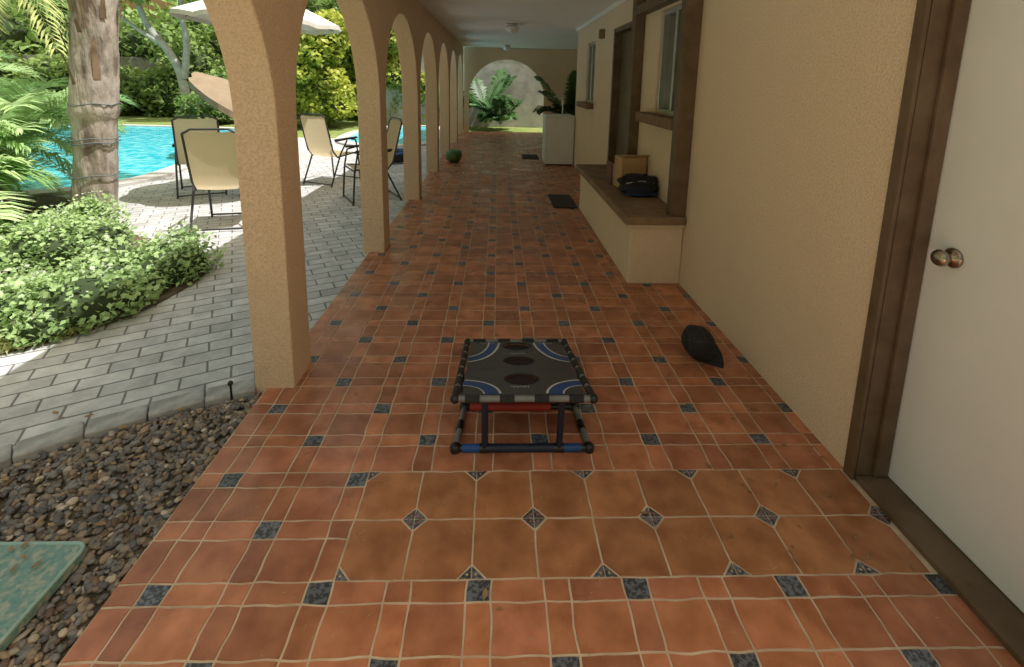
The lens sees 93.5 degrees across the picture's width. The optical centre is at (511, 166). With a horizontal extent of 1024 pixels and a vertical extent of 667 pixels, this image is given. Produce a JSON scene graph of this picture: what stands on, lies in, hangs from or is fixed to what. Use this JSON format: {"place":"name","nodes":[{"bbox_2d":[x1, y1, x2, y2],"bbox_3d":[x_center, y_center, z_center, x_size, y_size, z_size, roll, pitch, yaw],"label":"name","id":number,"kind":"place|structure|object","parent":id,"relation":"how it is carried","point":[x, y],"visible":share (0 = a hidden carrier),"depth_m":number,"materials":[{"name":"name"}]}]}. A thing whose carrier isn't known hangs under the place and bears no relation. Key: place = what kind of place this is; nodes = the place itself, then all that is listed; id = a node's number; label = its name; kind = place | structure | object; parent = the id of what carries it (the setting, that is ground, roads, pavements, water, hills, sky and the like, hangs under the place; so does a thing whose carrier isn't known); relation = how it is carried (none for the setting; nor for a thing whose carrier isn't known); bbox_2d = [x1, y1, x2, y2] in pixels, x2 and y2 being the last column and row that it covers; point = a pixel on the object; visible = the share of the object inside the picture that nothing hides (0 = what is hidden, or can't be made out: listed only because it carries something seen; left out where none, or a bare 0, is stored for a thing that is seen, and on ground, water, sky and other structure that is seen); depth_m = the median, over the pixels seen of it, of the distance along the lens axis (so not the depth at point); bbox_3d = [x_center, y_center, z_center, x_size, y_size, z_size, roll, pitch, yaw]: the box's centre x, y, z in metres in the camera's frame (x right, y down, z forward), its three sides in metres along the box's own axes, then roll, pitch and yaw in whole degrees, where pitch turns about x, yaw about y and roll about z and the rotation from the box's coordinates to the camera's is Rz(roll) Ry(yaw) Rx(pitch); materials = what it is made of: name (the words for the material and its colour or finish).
{"place":"outdoors","nodes":[
{"label":"outdoors","id":0,"kind":"place"},
{"bbox_2d":[13,124,234,197],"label":"swimming pool","id":1,"kind":"structure","parent":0,"point":[146,153],"depth_m":8.61,"materials":[{"name":"liquid"}]},
{"bbox_2d":[0,393,262,666],"bbox_3d":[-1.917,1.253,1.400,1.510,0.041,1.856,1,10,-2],"label":"gravel","id":2,"kind":"structure","parent":0,"point":[70,461],"depth_m":1.74,"materials":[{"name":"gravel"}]},
{"bbox_2d":[0,541,85,651],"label":"stepping stone","id":3,"kind":"object","parent":2,"relation":"on","point":[25,590],"visible":1,"depth_m":1.44,"materials":[{"name":"green stone"}]},
{"bbox_2d":[0,378,255,469],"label":"paver curb","id":4,"kind":"structure","parent":2,"relation":"on","point":[31,448],"depth_m":2.11,"materials":[{"name":"concrete"}]},
{"bbox_2d":[227,380,232,399],"bbox_3d":[-1.326,1.057,2.272,0.024,0.100,0.024,1,10,-2],"label":"garden stake light","id":5,"kind":"object","parent":2,"relation":"on","point":[230,383],"visible":1,"depth_m":2.27,"materials":[{"name":"black plastic"}]},
{"bbox_2d":[119,0,184,19],"label":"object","id":6,"kind":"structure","parent":0,"point":[161,3],"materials":[{"name":"plant"}]},
{"bbox_2d":[0,138,441,452],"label":"patio paving","id":7,"kind":"structure","parent":0,"point":[196,335],"depth_m":2.96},
{"bbox_2d":[0,195,208,353],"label":"planting bed","id":8,"kind":"object","parent":7,"relation":"on","point":[48,201],"visible":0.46,"depth_m":3.86,"materials":[{"name":"soil"}]},
{"bbox_2d":[0,63,43,111],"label":"palm","id":9,"kind":"object","parent":8,"relation":"on","point":[17,69],"visible":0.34,"depth_m":5.38,"materials":[{"name":"green plant"}]},
{"bbox_2d":[0,149,64,222],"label":"palm","id":10,"kind":"object","parent":8,"relation":"on","point":[17,175],"visible":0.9,"depth_m":4.16,"materials":[{"name":"green plant"}]},
{"bbox_2d":[0,50,65,115],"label":"palm","id":11,"kind":"object","parent":8,"relation":"on","point":[10,56],"visible":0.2,"depth_m":5.93,"materials":[{"name":"green plant"}]},
{"bbox_2d":[0,103,71,198],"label":"palm","id":12,"kind":"object","parent":8,"relation":"on","point":[18,131],"visible":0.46,"depth_m":4.56,"materials":[{"name":"green plant"}]},
{"bbox_2d":[0,92,129,218],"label":"palm","id":13,"kind":"object","parent":8,"relation":"on","point":[53,122],"visible":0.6,"depth_m":4.64,"materials":[{"name":"green plant"}]},
{"bbox_2d":[0,77,137,174],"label":"palm","id":14,"kind":"object","parent":8,"relation":"on","point":[59,95],"visible":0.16,"depth_m":4.88,"materials":[{"name":"green plant"}]},
{"bbox_2d":[57,0,121,223],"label":"palm tree","id":15,"kind":"object","parent":8,"relation":"on","point":[93,102],"visible":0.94,"depth_m":4.42,"materials":[{"name":"brown plant"}]},
{"bbox_2d":[0,189,227,355],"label":"groundcover shrub","id":16,"kind":"object","parent":8,"relation":"on","point":[86,256],"visible":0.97,"depth_m":3.42,"materials":[{"name":"green plant"}]},
{"bbox_2d":[171,115,227,198],"bbox_3d":[-4.053,-0.164,6.260,0.552,1.036,0.663,-5,12,-29],"label":"patio chair","id":17,"kind":"object","parent":7,"relation":"on","point":[179,126],"visible":0.58,"depth_m":5.96,"materials":[{"name":"fabric"}]},
{"bbox_2d":[188,72,233,118],"bbox_3d":[-5.056,-0.982,9.128,1.652,1.573,1.652,5,11,20],"label":"patio umbrella","id":18,"kind":"object","parent":7,"relation":"on","point":[213,91],"visible":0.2,"depth_m":8.44,"materials":[{"name":"beige fabric"}]},
{"bbox_2d":[180,128,242,232],"bbox_3d":[-2.927,0.095,4.912,0.552,1.036,0.663,-1,10,-14],"label":"patio chair","id":19,"kind":"object","parent":7,"relation":"on","point":[211,160],"visible":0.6,"depth_m":4.63,"materials":[{"name":"fabric"}]},
{"bbox_2d":[299,113,359,186],"bbox_3d":[-2.660,-0.276,7.042,0.552,1.036,0.663,5,11,23],"label":"patio chair","id":20,"kind":"object","parent":7,"relation":"on","point":[316,134],"visible":0.88,"depth_m":6.81,"materials":[{"name":"fabric"}]},
{"bbox_2d":[342,117,401,205],"bbox_3d":[-1.768,-0.094,6.104,0.663,1.036,0.552,-5,12,-31],"label":"patio chair","id":21,"kind":"object","parent":7,"relation":"on","point":[394,127],"visible":0.7,"depth_m":6.14,"materials":[{"name":"fabric"}]},
{"bbox_2d":[57,112,542,137],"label":"ground","id":22,"kind":"structure","parent":0,"point":[338,127],"depth_m":15.81,"materials":[{"name":"green plant"}]},
{"bbox_2d":[0,0,69,56],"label":"tall date palm","id":23,"kind":"object","parent":22,"relation":"on","point":[32,17],"visible":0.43,"depth_m":6.80,"materials":[{"name":"green plant"}]},
{"bbox_2d":[7,54,223,78],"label":"wall","id":24,"kind":"structure","parent":22,"relation":"on","point":[140,63],"depth_m":19.53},
{"bbox_2d":[119,0,189,113],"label":"pale trunk tree","id":25,"kind":"object","parent":22,"relation":"on","point":[182,72],"visible":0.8,"depth_m":16.14,"materials":[{"name":"grey plant"}]},
{"bbox_2d":[0,0,357,120],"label":"background trees","id":26,"kind":"object","parent":22,"relation":"on","point":[154,91],"visible":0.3,"depth_m":19.05,"materials":[{"name":"green plant"}]},
{"bbox_2d":[173,67,232,123],"bbox_3d":[-9.074,-2.346,15.751,3.566,1.961,2.930,1,10,-2],"label":"garden shrub","id":27,"kind":"object","parent":22,"relation":"on","point":[198,106],"visible":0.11,"depth_m":14.74,"materials":[{"name":"green plant"}]},
{"bbox_2d":[296,8,357,124],"bbox_3d":[-5.972,-3.157,15.271,3.096,3.662,4.240,1,10,-2],"label":"garden shrub","id":28,"kind":"object","parent":22,"relation":"on","point":[326,87],"visible":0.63,"depth_m":14.11,"materials":[{"name":"green plant"}]},
{"bbox_2d":[203,0,462,392],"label":"arcade wall","id":29,"kind":"structure","parent":22,"relation":"on","point":[258,40],"depth_m":2.33,"materials":[{"name":"paint"}]},
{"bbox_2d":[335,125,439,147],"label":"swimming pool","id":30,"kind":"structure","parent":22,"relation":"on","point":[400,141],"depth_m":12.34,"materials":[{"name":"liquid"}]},
{"bbox_2d":[386,27,463,121],"bbox_3d":[-3.234,-3.242,16.390,3.825,3.663,3.030,1,10,-2],"label":"garden shrub","id":31,"kind":"object","parent":22,"relation":"on","point":[393,74],"visible":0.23,"depth_m":15.62,"materials":[{"name":"green plant"}]},
{"bbox_2d":[386,48,543,126],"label":"block garden wall","id":32,"kind":"structure","parent":22,"relation":"on","point":[525,85],"depth_m":16.22,"materials":[{"name":"stone"}]},
{"bbox_2d":[463,68,523,123],"bbox_3d":[-0.701,-2.245,15.312,2.195,1.768,1.880,4,10,16],"label":"philodendron","id":33,"kind":"object","parent":22,"relation":"on","point":[498,103],"visible":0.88,"depth_m":15.33,"materials":[{"name":"green plant"}]},
{"bbox_2d":[583,102,592,163],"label":"wall below","id":34,"kind":"structure","parent":22,"relation":"on","point":[587,136],"depth_m":7.47,"materials":[{"name":"paint"}]},
{"bbox_2d":[590,8,616,163],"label":"wall","id":35,"kind":"structure","parent":22,"relation":"on","point":[602,92],"depth_m":6.44,"materials":[{"name":"paint"}]},
{"bbox_2d":[590,45,595,99],"bbox_3d":[1.250,-1.421,7.315,0.090,0.824,0.035,1,10,-2],"label":"stile window","id":36,"kind":"structure","parent":35,"relation":"in","point":[592,72],"depth_m":7.30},
{"bbox_2d":[599,29,604,38],"bbox_3d":[1.188,-1.753,6.369,0.069,0.120,0.080,1,10,-2],"label":"wall sconce","id":37,"kind":"object","parent":35,"relation":"attached to","point":[601,33],"depth_m":6.33,"materials":[{"name":"brown metal"}]},
{"bbox_2d":[607,28,622,163],"bbox_3d":[1.286,-0.581,5.901,0.175,2.138,0.056,1,10,-2],"label":"door frame","id":38,"kind":"object","parent":35,"relation":"attached to","point":[615,79],"visible":0.26,"depth_m":5.83,"materials":[{"name":"brown paint"}]},
{"bbox_2d":[615,30,631,154],"bbox_3d":[1.315,-0.493,5.488,0.040,2.050,0.780,1,10,-2],"label":"door slab","id":39,"kind":"structure","parent":38,"relation":"attached to","point":[623,90],"depth_m":5.61,"materials":[{"name":"brown wood"}]},
{"bbox_2d":[615,21,631,32],"bbox_3d":[1.318,-1.534,5.304,0.173,0.054,0.788,1,10,-2],"label":"door head","id":40,"kind":"object","parent":35,"relation":"attached to","point":[627,27],"depth_m":5.36},
{"bbox_2d":[637,0,663,175],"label":"wall","id":41,"kind":"structure","parent":22,"relation":"on","point":[651,57],"depth_m":4.44,"materials":[{"name":"paint"}]},
{"bbox_2d":[616,0,632,27],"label":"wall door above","id":42,"kind":"structure","parent":41,"relation":"attached to","point":[624,13],"depth_m":5.37,"materials":[{"name":"paint"}]},
{"bbox_2d":[635,111,672,130],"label":"sill","id":43,"kind":"structure","parent":41,"relation":"attached to","point":[663,121],"depth_m":3.91,"materials":[{"name":"brown wood"}]},
{"bbox_2d":[657,108,673,114],"bbox_3d":[1.342,-0.442,3.965,0.080,0.034,0.671,1,10,-2],"label":"window frame","id":44,"kind":"object","parent":43,"relation":"on","point":[666,111],"visible":0.4,"depth_m":4.10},
{"bbox_2d":[662,0,681,10],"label":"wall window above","id":45,"kind":"structure","parent":41,"relation":"attached to","point":[675,4],"depth_m":3.89,"materials":[{"name":"paint"}]},
{"bbox_2d":[650,113,672,203],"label":"wall","id":46,"kind":"structure","parent":22,"relation":"on","point":[661,152],"depth_m":4.10,"materials":[{"name":"paint"}]},
{"bbox_2d":[664,13,675,108],"bbox_3d":[1.363,-0.850,3.893,0.006,0.806,0.613,1,10,-2],"label":"window glass","id":47,"kind":"object","parent":46,"relation":"on","point":[670,61],"visible":0.21,"depth_m":4.12,"materials":[{"name":"grey glass"}]},
{"bbox_2d":[679,0,916,466],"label":"wall","id":48,"kind":"structure","parent":22,"relation":"on","point":[796,111],"depth_m":2.24,"materials":[{"name":"paint"}]},
{"bbox_2d":[843,0,931,479],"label":"door casing","id":49,"kind":"object","parent":48,"relation":"attached to","point":[913,70],"depth_m":1.71,"materials":[{"name":"brown wood"}]},
{"bbox_2d":[854,0,951,479],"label":"door jamb","id":50,"kind":"object","parent":48,"relation":"attached to","point":[938,23],"depth_m":1.69,"materials":[{"name":"brown wood"}]},
{"bbox_2d":[872,0,971,476],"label":"door stop","id":51,"kind":"object","parent":50,"relation":"attached to","point":[950,65],"depth_m":1.68,"materials":[{"name":"brown wood"}]},
{"bbox_2d":[394,148,403,162],"bbox_3d":[-2.282,-0.211,9.040,0.860,0.187,0.860,1,10,-2],"label":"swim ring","id":52,"kind":"object","parent":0,"point":[399,158],"visible":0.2,"depth_m":8.73,"materials":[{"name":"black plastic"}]},
{"bbox_2d":[57,131,1021,666],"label":"tiles","id":53,"kind":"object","parent":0,"point":[504,543],"visible":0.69,"depth_m":1.72,"materials":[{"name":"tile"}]},
{"bbox_2d":[445,149,461,162],"bbox_3d":[-1.078,-0.197,8.925,0.310,0.235,0.310,1,10,-2],"label":"glazed pot","id":54,"kind":"object","parent":53,"relation":"on","point":[453,155],"visible":1,"depth_m":8.81,"materials":[{"name":"green ceramic"}]},
{"bbox_2d":[0,177,914,609],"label":"fallen leaves","id":55,"kind":"object","parent":53,"relation":"on","point":[70,599],"visible":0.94,"depth_m":1.79,"materials":[{"name":"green plant"}]},
{"bbox_2d":[464,47,577,131],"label":"arched end wall","id":56,"kind":"structure","parent":53,"relation":"on","point":[552,68],"depth_m":13.82,"materials":[{"name":"paint"}]},
{"bbox_2d":[450,338,597,454],"bbox_3d":[0.035,0.968,2.306,0.592,0.294,0.838,1,10,-2],"label":"toss game frame","id":57,"kind":"object","parent":53,"relation":"on","point":[483,385],"visible":1,"depth_m":2.11,"materials":[{"name":"grey plastic"}]},
{"bbox_2d":[521,154,538,158],"bbox_3d":[0.363,-0.198,9.729,0.330,0.008,0.600,1,10,-2],"label":"doormat","id":58,"kind":"object","parent":53,"relation":"on","point":[529,156],"visible":1,"depth_m":9.72,"materials":[{"name":"rubber"}]},
{"bbox_2d":[135,131,954,666],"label":"inlay tiles","id":59,"kind":"object","parent":53,"relation":"on","point":[317,593],"visible":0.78,"depth_m":1.70,"materials":[{"name":"tile"}]},
{"bbox_2d":[533,70,576,115],"bbox_3d":[1.387,-1.495,11.339,1.924,2.044,1.621,1,10,-2],"label":"potted palm","id":60,"kind":"object","parent":53,"relation":"on","point":[569,104],"visible":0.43,"depth_m":11.08,"materials":[{"name":"plant"}]},
{"bbox_2d":[542,95,574,165],"bbox_3d":[0.848,-0.689,8.930,0.547,1.276,0.570,1,10,-2],"label":"utility cabinet","id":61,"kind":"object","parent":53,"relation":"on","point":[558,139],"visible":1,"depth_m":8.71,"materials":[{"name":"white plastic"}]},
{"bbox_2d":[548,194,577,207],"bbox_3d":[0.639,0.438,6.152,0.295,0.010,0.680,1,10,-2],"label":"doormat","id":62,"kind":"object","parent":53,"relation":"on","point":[561,200],"visible":1,"depth_m":6.10,"materials":[{"name":"rubber"}]},
{"bbox_2d":[573,25,588,167],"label":"wall","id":63,"kind":"structure","parent":53,"relation":"on","point":[582,69],"depth_m":8.11,"materials":[{"name":"paint"}]},
{"bbox_2d":[576,101,593,108],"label":"sill","id":64,"kind":"structure","parent":63,"relation":"attached to","point":[584,105],"depth_m":7.17,"materials":[{"name":"brown wood"}]},
{"bbox_2d":[587,46,591,99],"bbox_3d":[1.242,-1.472,7.599,0.090,0.824,0.035,1,10,-2],"label":"stile window","id":65,"kind":"structure","parent":63,"relation":"in","point":[589,72],"depth_m":7.58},
{"bbox_2d":[588,20,596,43],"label":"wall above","id":66,"kind":"structure","parent":63,"relation":"attached to","point":[592,33],"depth_m":7.19,"materials":[{"name":"paint"}]},
{"bbox_2d":[576,164,685,283],"bbox_3d":[1.019,0.437,4.699,0.453,0.537,2.300,1,10,-2],"label":"stucco bench","id":67,"kind":"object","parent":53,"relation":"on","point":[640,238],"visible":0.77,"depth_m":3.67,"materials":[{"name":"beige paint"}]},
{"bbox_2d":[606,160,614,184],"bbox_3d":[0.960,0.059,4.657,0.051,0.220,0.150,0,10,-7],"label":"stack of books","id":68,"kind":"object","parent":67,"relation":"on","point":[610,170],"visible":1,"depth_m":4.60,"materials":[{"name":"red paper"}]},
{"bbox_2d":[614,155,649,186],"bbox_3d":[1.114,0.037,4.496,0.240,0.324,0.246,-1,10,-10],"label":"cardboard box","id":69,"kind":"object","parent":67,"relation":"on","point":[625,164],"visible":0.69,"depth_m":4.43,"materials":[{"name":"brown cardboard"}]},
{"bbox_2d":[624,0,646,154],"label":"post","id":70,"kind":"object","parent":67,"relation":"on","point":[635,75],"visible":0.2,"depth_m":4.70,"materials":[{"name":"brown paint"}]},
{"bbox_2d":[617,173,658,196],"bbox_3d":[1.090,0.161,4.195,0.352,0.217,0.242,1,10,-2],"label":"shoulder bag","id":71,"kind":"object","parent":67,"relation":"on","point":[636,185],"visible":1,"depth_m":4.11,"materials":[{"name":"black fabric"}]},
{"bbox_2d":[666,0,702,215],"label":"post","id":72,"kind":"object","parent":67,"relation":"on","point":[687,64],"visible":1,"depth_m":3.42,"materials":[{"name":"brown paint"}]},
{"bbox_2d":[636,0,678,14],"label":"beam","id":73,"kind":"structure","parent":72,"relation":"attached to","point":[647,7],"depth_m":4.16,"materials":[{"name":"brown paint"}]},
{"bbox_2d":[681,325,723,367],"bbox_3d":[1.028,0.990,2.627,0.149,0.167,0.279,32,23,-46],"label":"baseball cap","id":74,"kind":"object","parent":53,"relation":"on","point":[698,343],"visible":0.99,"depth_m":2.60,"materials":[{"name":"black fabric"}]},
{"bbox_2d":[856,476,1023,666],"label":"door sill","id":75,"kind":"structure","parent":53,"relation":"on","point":[995,609],"depth_m":1.52,"materials":[{"name":"brown wood"}]},
{"bbox_2d":[888,0,1023,612],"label":"door slab","id":76,"kind":"structure","parent":53,"relation":"on","point":[956,472],"depth_m":1.52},
{"bbox_2d":[930,248,963,267],"bbox_3d":[1.434,0.303,1.597,0.065,0.068,0.068,1,10,-2],"label":"door knob","id":77,"kind":"object","parent":76,"relation":"attached to","point":[951,257],"depth_m":1.58,"materials":[{"name":"gold metal"}]},
{"bbox_2d":[576,0,628,31],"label":"ceiling trim","id":78,"kind":"structure","parent":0,"point":[615,5],"depth_m":6.27,"materials":[{"name":"white wood"}]},
{"bbox_2d":[657,15,670,108],"bbox_3d":[1.341,-0.906,4.207,0.090,0.794,0.035,1,10,-2],"label":"stile window","id":79,"kind":"structure","parent":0,"point":[663,61],"depth_m":4.19,"materials":[{"name":"grey glass"}]},
{"bbox_2d":[664,4,681,14],"bbox_3d":[1.357,-1.260,3.821,0.080,0.034,0.671,1,10,-2],"label":"window frame","id":80,"kind":"object","parent":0,"point":[673,10],"visible":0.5,"depth_m":3.94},
{"bbox_2d":[669,10,680,110],"bbox_3d":[1.350,-0.851,3.894,0.090,0.794,0.035,1,10,-2],"label":"stile window","id":81,"kind":"structure","parent":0,"point":[675,58],"depth_m":3.88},
{"bbox_3d":[-3.296,0.001,6.203,0.860,0.720,0.860,1,10,-2],"label":"patio table","id":82,"kind":"object","parent":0,"visible":0},
{"bbox_2d":[170,0,340,34],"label":"patio umbrella","id":83,"kind":"object","parent":82,"relation":"on","point":[312,23],"visible":0.31,"depth_m":5.81,"materials":[{"name":"fabric"}]},
{"bbox_3d":[2.654,-2.307,7.263,8.300,0.146,13.750,1,10,-2],"label":"roof","id":84,"kind":"object","parent":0,"visible":0},
{"bbox_2d":[417,0,617,49],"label":"ceiling","id":85,"kind":"structure","parent":84,"relation":"attached to","point":[549,24],"depth_m":7.43,"materials":[{"name":"paint"}]},
{"bbox_2d":[503,45,510,50],"bbox_3d":[-0.134,-3.091,12.555,0.220,0.145,0.220,1,10,-2],"label":"ceiling light","id":86,"kind":"object","parent":85,"relation":"attached to","point":[506,47],"visible":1,"depth_m":12.48,"materials":[{"name":"white glass"}]},
{"bbox_2d":[505,23,518,32],"bbox_3d":[0.001,-2.272,7.929,0.220,0.145,0.220,1,10,-2],"label":"ceiling light","id":87,"kind":"object","parent":85,"relation":"attached to","point":[512,28],"visible":1,"depth_m":7.85,"materials":[{"name":"white glass"}]}
]}

